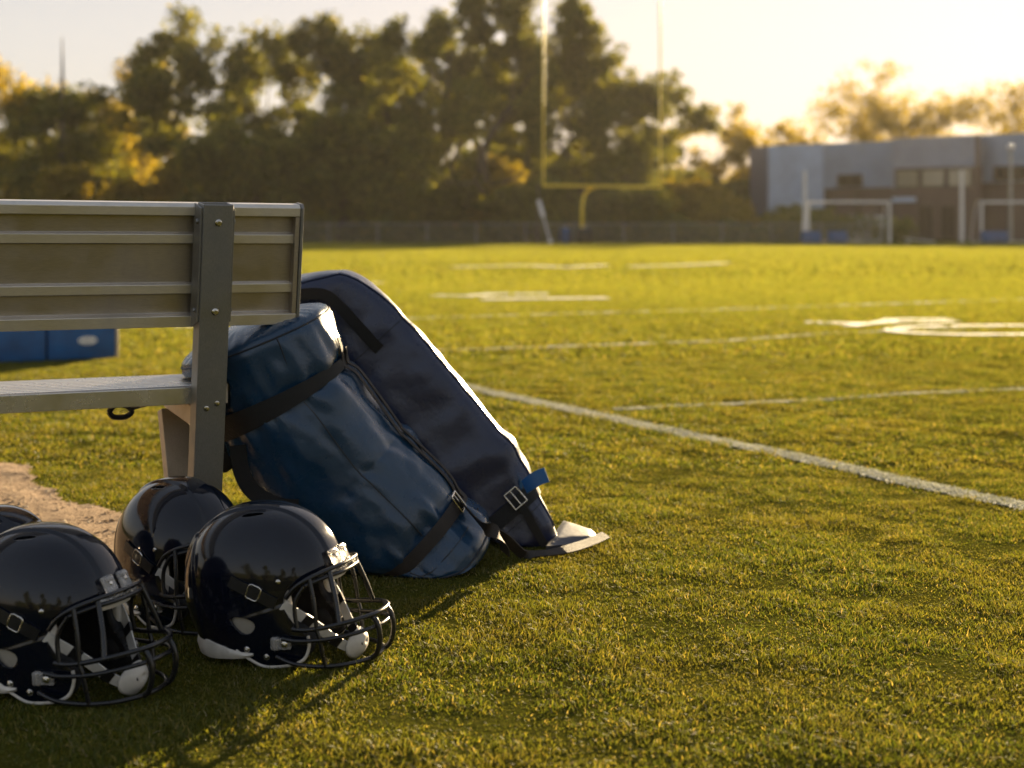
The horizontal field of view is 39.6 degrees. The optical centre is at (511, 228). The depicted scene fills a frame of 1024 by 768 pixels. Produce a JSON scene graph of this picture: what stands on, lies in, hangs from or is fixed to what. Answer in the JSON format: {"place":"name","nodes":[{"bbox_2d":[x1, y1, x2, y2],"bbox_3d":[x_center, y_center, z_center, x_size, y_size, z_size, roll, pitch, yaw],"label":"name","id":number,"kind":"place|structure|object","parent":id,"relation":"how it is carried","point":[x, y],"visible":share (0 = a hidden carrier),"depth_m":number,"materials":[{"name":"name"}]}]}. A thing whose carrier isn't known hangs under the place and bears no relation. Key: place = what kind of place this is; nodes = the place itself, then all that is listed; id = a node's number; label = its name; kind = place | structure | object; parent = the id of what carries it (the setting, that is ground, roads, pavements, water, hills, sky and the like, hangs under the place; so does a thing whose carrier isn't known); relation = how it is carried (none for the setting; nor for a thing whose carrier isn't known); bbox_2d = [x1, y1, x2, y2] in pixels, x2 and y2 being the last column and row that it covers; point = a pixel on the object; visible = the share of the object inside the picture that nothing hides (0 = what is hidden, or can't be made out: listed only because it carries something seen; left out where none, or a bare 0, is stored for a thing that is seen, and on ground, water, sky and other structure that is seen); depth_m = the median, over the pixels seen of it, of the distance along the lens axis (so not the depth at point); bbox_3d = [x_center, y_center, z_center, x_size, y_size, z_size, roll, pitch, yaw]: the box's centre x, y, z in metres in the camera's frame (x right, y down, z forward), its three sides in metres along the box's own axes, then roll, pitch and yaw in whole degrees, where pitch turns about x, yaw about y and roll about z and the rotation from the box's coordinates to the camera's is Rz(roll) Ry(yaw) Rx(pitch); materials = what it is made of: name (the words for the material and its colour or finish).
{"place":"outdoors","nodes":[
{"label":"outdoors","id":0,"kind":"place"},
{"bbox_2d":[0,462,121,552],"bbox_3d":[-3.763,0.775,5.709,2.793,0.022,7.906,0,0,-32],"label":"dirt path","id":1,"kind":"structure","parent":0,"point":[49,512],"depth_m":3.94,"materials":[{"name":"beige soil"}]},
{"bbox_2d":[0,236,1023,767],"bbox_3d":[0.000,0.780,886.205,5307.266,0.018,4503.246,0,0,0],"label":"ground","id":2,"kind":"structure","parent":0,"point":[496,722],"depth_m":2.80,"materials":[{"name":"plant"}]},
{"bbox_2d":[0,504,42,532],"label":"football helmet","id":3,"kind":"object","parent":2,"relation":"on","point":[11,516],"visible":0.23,"depth_m":2.71,"materials":[{"name":"black plastic"}]},
{"bbox_2d":[0,54,67,198],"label":"tree","id":4,"kind":"object","parent":2,"relation":"on","point":[6,79],"visible":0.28,"depth_m":93.86,"materials":[{"name":"yellow plant"}]},
{"bbox_2d":[0,329,118,362],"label":"long field pad","id":5,"kind":"object","parent":2,"relation":"on","point":[36,346],"visible":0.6,"depth_m":8.37,"materials":[{"name":"blue plastic"}]},
{"bbox_2d":[57,37,69,166],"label":"pole","id":6,"kind":"object","parent":2,"relation":"on","point":[61,129],"visible":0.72,"depth_m":89.91,"materials":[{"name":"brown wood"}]},
{"bbox_2d":[0,79,147,199],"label":"tree","id":7,"kind":"object","parent":2,"relation":"on","point":[92,151],"visible":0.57,"depth_m":90.86,"materials":[{"name":"green plant"}]},
{"bbox_2d":[21,81,141,197],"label":"tree","id":8,"kind":"object","parent":2,"relation":"on","point":[42,142],"visible":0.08,"depth_m":105.43,"materials":[{"name":"green plant"}]},
{"bbox_2d":[19,161,154,200],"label":"shrub","id":9,"kind":"object","parent":2,"relation":"on","point":[69,182],"visible":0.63,"depth_m":85.14,"materials":[{"name":"green plant"}]},
{"bbox_2d":[0,522,178,706],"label":"football helmet","id":10,"kind":"object","parent":2,"relation":"on","point":[67,591],"visible":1,"depth_m":2.34,"materials":[{"name":"black plastic"}]},
{"bbox_2d":[73,89,193,182],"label":"tree","id":11,"kind":"object","parent":2,"relation":"on","point":[152,162],"visible":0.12,"depth_m":106.85,"materials":[{"name":"green plant"}]},
{"bbox_2d":[106,42,177,183],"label":"tree","id":12,"kind":"object","parent":2,"relation":"on","point":[139,173],"visible":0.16,"depth_m":98.53,"materials":[{"name":"green plant"}]},
{"bbox_2d":[0,199,303,491],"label":"team bench","id":13,"kind":"object","parent":2,"relation":"on","point":[210,273],"visible":0.81,"depth_m":3.00,"materials":[{"name":"metal"}]},
{"bbox_2d":[107,406,146,419],"bbox_3d":[-0.811,0.387,3.033,0.104,0.041,0.023,0,0,-29],"label":"hanging buckle","id":14,"kind":"object","parent":13,"relation":"hanging from","point":[112,416],"visible":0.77,"depth_m":3.02,"materials":[{"name":"black plastic"}]},
{"bbox_2d":[141,149,198,201],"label":"shrub","id":15,"kind":"object","parent":2,"relation":"on","point":[169,187],"visible":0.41,"depth_m":89.48,"materials":[{"name":"green plant"}]},
{"bbox_2d":[114,476,233,635],"bbox_3d":[-0.640,0.641,2.851,0.395,0.276,0.237,0,0,44],"label":"football helmet","id":16,"kind":"object","parent":2,"relation":"on","point":[162,522],"visible":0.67,"depth_m":2.78,"materials":[{"name":"black plastic"}]},
{"bbox_2d":[112,0,254,201],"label":"tree","id":17,"kind":"object","parent":2,"relation":"on","point":[150,90],"visible":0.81,"depth_m":94.62,"materials":[{"name":"green plant"}]},
{"bbox_2d":[167,109,347,241],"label":"tree","id":18,"kind":"object","parent":2,"relation":"on","point":[229,159],"visible":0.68,"depth_m":83.58,"materials":[{"name":"green plant"}]},
{"bbox_2d":[204,17,328,163],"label":"tree","id":19,"kind":"object","parent":2,"relation":"on","point":[249,70],"visible":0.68,"depth_m":98.61,"materials":[{"name":"green plant"}]},
{"bbox_2d":[185,500,395,668],"bbox_3d":[-0.410,0.640,2.609,0.393,0.274,0.236,0,0,15],"label":"football helmet","id":20,"kind":"object","parent":2,"relation":"on","point":[263,589],"visible":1,"depth_m":2.53,"materials":[{"name":"black plastic"}]},
{"bbox_2d":[276,9,390,216],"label":"tree","id":21,"kind":"object","parent":2,"relation":"on","point":[329,48],"visible":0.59,"depth_m":95.39,"materials":[{"name":"green plant"}]},
{"bbox_2d":[181,303,509,578],"bbox_3d":[-0.393,0.475,3.293,0.730,0.606,0.384,0,0,-11],"label":"tackling bag","id":22,"kind":"object","parent":2,"relation":"on","point":[314,425],"visible":0.74,"depth_m":3.13,"materials":[{"name":"blue plastic"}]},
{"bbox_2d":[258,104,458,241],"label":"tree","id":23,"kind":"object","parent":2,"relation":"on","point":[338,139],"visible":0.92,"depth_m":83.91,"materials":[{"name":"green plant"}]},
{"bbox_2d":[0,129,749,237],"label":"distant woods","id":24,"kind":"object","parent":2,"relation":"on","point":[743,184],"visible":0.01,"depth_m":119.30,"materials":[{"name":"green plant"}]},
{"bbox_2d":[327,46,441,138],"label":"tree","id":25,"kind":"object","parent":2,"relation":"on","point":[414,109],"visible":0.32,"depth_m":95.72,"materials":[{"name":"green plant"}]},
{"bbox_2d":[389,128,483,236],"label":"tree","id":26,"kind":"object","parent":2,"relation":"on","point":[463,193],"visible":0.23,"depth_m":87.68,"materials":[{"name":"green plant"}]},
{"bbox_2d":[300,270,609,558],"bbox_3d":[-0.183,0.441,3.539,0.852,0.677,0.493,0,0,0],"label":"blocking pad","id":27,"kind":"object","parent":2,"relation":"on","point":[436,406],"visible":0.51,"depth_m":3.46,"materials":[{"name":"blue fabric"}]},
{"bbox_2d":[410,35,514,224],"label":"tree","id":28,"kind":"object","parent":2,"relation":"on","point":[461,64],"visible":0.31,"depth_m":106.98,"materials":[{"name":"green plant"}]},
{"bbox_2d":[27,183,917,241],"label":"undergrowth","id":29,"kind":"object","parent":2,"relation":"on","point":[793,214],"visible":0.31,"depth_m":84.77,"materials":[{"name":"green plant"}]},
{"bbox_2d":[436,153,528,228],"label":"shrub","id":30,"kind":"object","parent":2,"relation":"on","point":[498,170],"visible":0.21,"depth_m":89.63,"materials":[{"name":"green plant"}]},
{"bbox_2d":[432,293,547,297],"bbox_3d":[-0.265,0.773,16.486,1.571,0.014,0.617,0,0,-30],"label":"painted numeral","id":31,"kind":"object","parent":2,"relation":"on","point":[484,294],"visible":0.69,"depth_m":16.49,"materials":[{"name":"paint"}]},
{"bbox_2d":[361,0,625,234],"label":"tree","id":32,"kind":"object","parent":2,"relation":"on","point":[431,41],"visible":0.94,"depth_m":87.23,"materials":[{"name":"green plant"}]},
{"bbox_2d":[474,169,566,241],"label":"shrub","id":33,"kind":"object","parent":2,"relation":"on","point":[513,203],"visible":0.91,"depth_m":82.02,"materials":[{"name":"green plant"}]},
{"bbox_2d":[444,67,612,213],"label":"tree","id":34,"kind":"object","parent":2,"relation":"on","point":[498,142],"visible":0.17,"depth_m":104.56,"materials":[{"name":"green plant"}]},
{"bbox_2d":[463,265,605,266],"bbox_3d":[0.417,0.762,28.796,3.381,0.001,1.861,0,0,0],"label":"painted line","id":35,"kind":"object","parent":2,"relation":"on","point":[538,265],"visible":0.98,"depth_m":28.46,"materials":[{"name":"paint"}]},
{"bbox_2d":[537,183,538,242],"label":"fence pole","id":36,"kind":"object","parent":2,"relation":"on","point":[537,213],"visible":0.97,"depth_m":77.96,"materials":[{"name":"grey metal"}]},
{"bbox_2d":[537,200,552,242],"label":"leaning stake","id":37,"kind":"object","parent":2,"relation":"on","point":[540,206],"visible":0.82,"depth_m":74.32,"materials":[{"name":"white paint"}]},
{"bbox_2d":[478,297,612,300],"bbox_3d":[0.356,0.772,15.549,1.450,0.016,0.418,0,0,-13],"label":"painted numeral","id":38,"kind":"object","parent":2,"relation":"on","point":[520,299],"visible":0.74,"depth_m":15.51,"materials":[{"name":"paint"}]},
{"bbox_2d":[560,226,571,242],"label":"equipment bag","id":39,"kind":"object","parent":2,"relation":"on","point":[565,235],"visible":0.91,"depth_m":74.28,"materials":[{"name":"blue plastic"}]},
{"bbox_2d":[482,19,673,240],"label":"tree","id":40,"kind":"object","parent":2,"relation":"on","point":[530,60],"visible":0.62,"depth_m":91.38,"materials":[{"name":"green plant"}]},
{"bbox_2d":[576,226,591,242],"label":"equipment bag","id":41,"kind":"object","parent":2,"relation":"on","point":[583,235],"visible":0.88,"depth_m":73.98,"materials":[{"name":"plastic"}]},
{"bbox_2d":[304,223,878,241],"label":"chain link fence","id":42,"kind":"object","parent":2,"relation":"on","point":[574,232],"visible":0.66,"depth_m":79.47,"materials":[{"name":"grey metal"}]},
{"bbox_2d":[542,0,660,227],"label":"goal post","id":43,"kind":"object","parent":2,"relation":"on","point":[591,187],"visible":0.88,"depth_m":75.92,"materials":[{"name":"yellow metal"}]},
{"bbox_2d":[554,179,681,241],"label":"shrub","id":44,"kind":"object","parent":2,"relation":"on","point":[618,202],"visible":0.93,"depth_m":84.01,"materials":[{"name":"green plant"}]},
{"bbox_2d":[573,118,686,189],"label":"tree","id":45,"kind":"object","parent":2,"relation":"on","point":[680,150],"visible":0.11,"depth_m":106.34,"materials":[{"name":"green plant"}]},
{"bbox_2d":[606,64,723,192],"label":"tree","id":46,"kind":"object","parent":2,"relation":"on","point":[642,96],"visible":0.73,"depth_m":94.82,"materials":[{"name":"green plant"}]},
{"bbox_2d":[633,263,722,266],"bbox_3d":[3.617,0.762,29.897,0.430,0.001,3.762,0,0,40],"label":"painted line","id":47,"kind":"object","parent":2,"relation":"on","point":[685,264],"visible":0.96,"depth_m":30.04,"materials":[{"name":"paint"}]},
{"bbox_2d":[635,174,737,238],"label":"shrub","id":48,"kind":"object","parent":2,"relation":"on","point":[696,194],"visible":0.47,"depth_m":91.41,"materials":[{"name":"green plant"}]},
{"bbox_2d":[657,101,761,190],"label":"tree","id":49,"kind":"object","parent":2,"relation":"on","point":[742,143],"visible":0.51,"depth_m":119.90,"materials":[{"name":"green plant"}]},
{"bbox_2d":[407,299,1022,318],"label":"painted line","id":50,"kind":"object","parent":2,"relation":"on","point":[704,309],"visible":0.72,"depth_m":13.58,"materials":[{"name":"paint"}]},
{"bbox_2d":[437,326,1003,350],"bbox_3d":[1.980,0.774,10.211,5.626,0.014,0.307,0,0,-28],"label":"painted line","id":51,"kind":"object","parent":2,"relation":"on","point":[711,340],"visible":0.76,"depth_m":9.73,"materials":[{"name":"paint"}]},
{"bbox_2d":[466,383,1023,510],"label":"painted sideline","id":52,"kind":"object","parent":2,"relation":"on","point":[910,482],"visible":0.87,"depth_m":4.84,"materials":[{"name":"paint"}]},
{"bbox_2d":[716,116,831,184],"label":"tree","id":53,"kind":"object","parent":2,"relation":"on","point":[788,134],"visible":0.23,"depth_m":133.87,"materials":[{"name":"yellow plant"}]},
{"bbox_2d":[803,171,806,230],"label":"white pole","id":54,"kind":"object","parent":2,"relation":"on","point":[804,202],"visible":0.69,"depth_m":75.92,"materials":[{"name":"metal"}]},
{"bbox_2d":[801,231,820,242],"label":"foam pad","id":55,"kind":"object","parent":2,"relation":"on","point":[810,236],"visible":0.94,"depth_m":74.70,"materials":[{"name":"blue plastic"}]},
{"bbox_2d":[613,387,1023,409],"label":"painted line","id":56,"kind":"object","parent":2,"relation":"on","point":[790,400],"visible":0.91,"depth_m":6.50,"materials":[{"name":"paint"}]},
{"bbox_2d":[827,231,847,242],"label":"foam pad","id":57,"kind":"object","parent":2,"relation":"on","point":[837,236],"visible":0.98,"depth_m":75.20,"materials":[{"name":"blue plastic"}]},
{"bbox_2d":[802,200,890,242],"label":"soccer goal","id":58,"kind":"object","parent":2,"relation":"on","point":[852,202],"visible":0.78,"depth_m":76.95,"materials":[{"name":"white paint"}]},
{"bbox_2d":[848,215,884,240],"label":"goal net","id":59,"kind":"object","parent":2,"relation":"on","point":[864,234],"visible":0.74,"depth_m":85.54,"materials":[{"name":"grey fabric"}]},
{"bbox_2d":[806,318,953,324],"bbox_3d":[3.091,0.774,11.807,1.442,0.012,0.527,0,0,-25],"label":"painted numeral","id":60,"kind":"object","parent":2,"relation":"on","point":[889,319],"visible":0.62,"depth_m":11.86,"materials":[{"name":"paint"}]},
{"bbox_2d":[750,133,1023,239],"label":"school building","id":61,"kind":"structure","parent":2,"relation":"on","point":[917,179],"depth_m":99.11,"materials":[{"name":"grey brick"}]},
{"bbox_2d":[837,174,862,186],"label":"window","id":62,"kind":"structure","parent":61,"relation":"in","point":[845,180],"depth_m":104.32,"materials":[{"name":"grey glass"}]},
{"bbox_2d":[895,168,919,187],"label":"window","id":63,"kind":"structure","parent":61,"relation":"in","point":[904,178],"depth_m":99.31,"materials":[{"name":"grey glass"}]},
{"bbox_2d":[917,205,933,238],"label":"door","id":64,"kind":"structure","parent":61,"relation":"in","point":[925,213],"depth_m":98.35,"materials":[{"name":"brown glass"}]},
{"bbox_2d":[920,168,945,187],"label":"window","id":65,"kind":"structure","parent":61,"relation":"in","point":[929,177],"depth_m":98.14,"materials":[{"name":"grey glass"}]},
{"bbox_2d":[940,205,956,238],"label":"door","id":66,"kind":"structure","parent":61,"relation":"in","point":[948,213],"depth_m":97.30,"materials":[{"name":"brown glass"}]},
{"bbox_2d":[947,167,972,186],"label":"window","id":67,"kind":"structure","parent":61,"relation":"in","point":[953,173],"depth_m":96.97,"materials":[{"name":"grey glass"}]},
{"bbox_2d":[974,167,978,186],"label":"window","id":68,"kind":"structure","parent":61,"relation":"in","point":[974,167],"depth_m":96.17,"materials":[{"name":"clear glass"}]},
{"bbox_2d":[993,165,1023,180],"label":"window","id":69,"kind":"structure","parent":61,"relation":"in","point":[1000,173],"depth_m":95.91,"materials":[{"name":"grey glass"}]},
{"bbox_2d":[795,57,1002,182],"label":"tree","id":70,"kind":"object","parent":2,"relation":"on","point":[892,125],"visible":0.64,"depth_m":128.38,"materials":[{"name":"green plant"}]},
{"bbox_2d":[843,320,959,327],"bbox_3d":[3.104,0.773,11.597,1.226,0.014,0.404,0,0,-28],"label":"painted numeral","id":71,"kind":"object","parent":2,"relation":"on","point":[874,322],"visible":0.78,"depth_m":11.58,"materials":[{"name":"paint"}]},
{"bbox_2d":[903,238,934,242],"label":"board","id":72,"kind":"object","parent":2,"relation":"on","point":[918,240],"visible":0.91,"depth_m":78.61,"materials":[{"name":"white paint"}]},
{"bbox_2d":[881,325,1023,336],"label":"painted numeral","id":73,"kind":"object","parent":2,"relation":"on","point":[916,333],"visible":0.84,"depth_m":10.60,"materials":[{"name":"paint"}]},
{"bbox_2d":[958,171,965,242],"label":"white pole","id":74,"kind":"object","parent":2,"relation":"on","point":[961,206],"visible":0.99,"depth_m":76.92,"materials":[{"name":"metal"}]},
{"bbox_2d":[951,76,1023,134],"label":"tree","id":75,"kind":"object","parent":2,"relation":"on","point":[1000,117],"visible":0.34,"depth_m":132.45,"materials":[{"name":"green plant"}]},
{"bbox_2d":[980,231,995,242],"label":"foam pad","id":76,"kind":"object","parent":2,"relation":"on","point":[987,236],"visible":0.99,"depth_m":75.70,"materials":[{"name":"blue plastic"}]},
{"bbox_2d":[970,200,1023,241],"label":"soccer goal","id":77,"kind":"object","parent":2,"relation":"on","point":[993,202],"visible":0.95,"depth_m":77.98,"materials":[{"name":"white paint"}]},
{"bbox_2d":[995,231,1007,242],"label":"foam pad","id":78,"kind":"object","parent":2,"relation":"on","point":[1001,236],"visible":0.8,"depth_m":76.00,"materials":[{"name":"blue plastic"}]},
{"bbox_2d":[1007,144,1014,240],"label":"lamp post","id":79,"kind":"object","parent":2,"relation":"on","point":[1010,148],"visible":0.91,"depth_m":83.91,"materials":[{"name":"grey metal"}]},
{"bbox_2d":[0,0,1023,192],"label":"sky","id":80,"kind":"structure","parent":0,"point":[771,57],"materials":[{"name":"white"}]}
]}

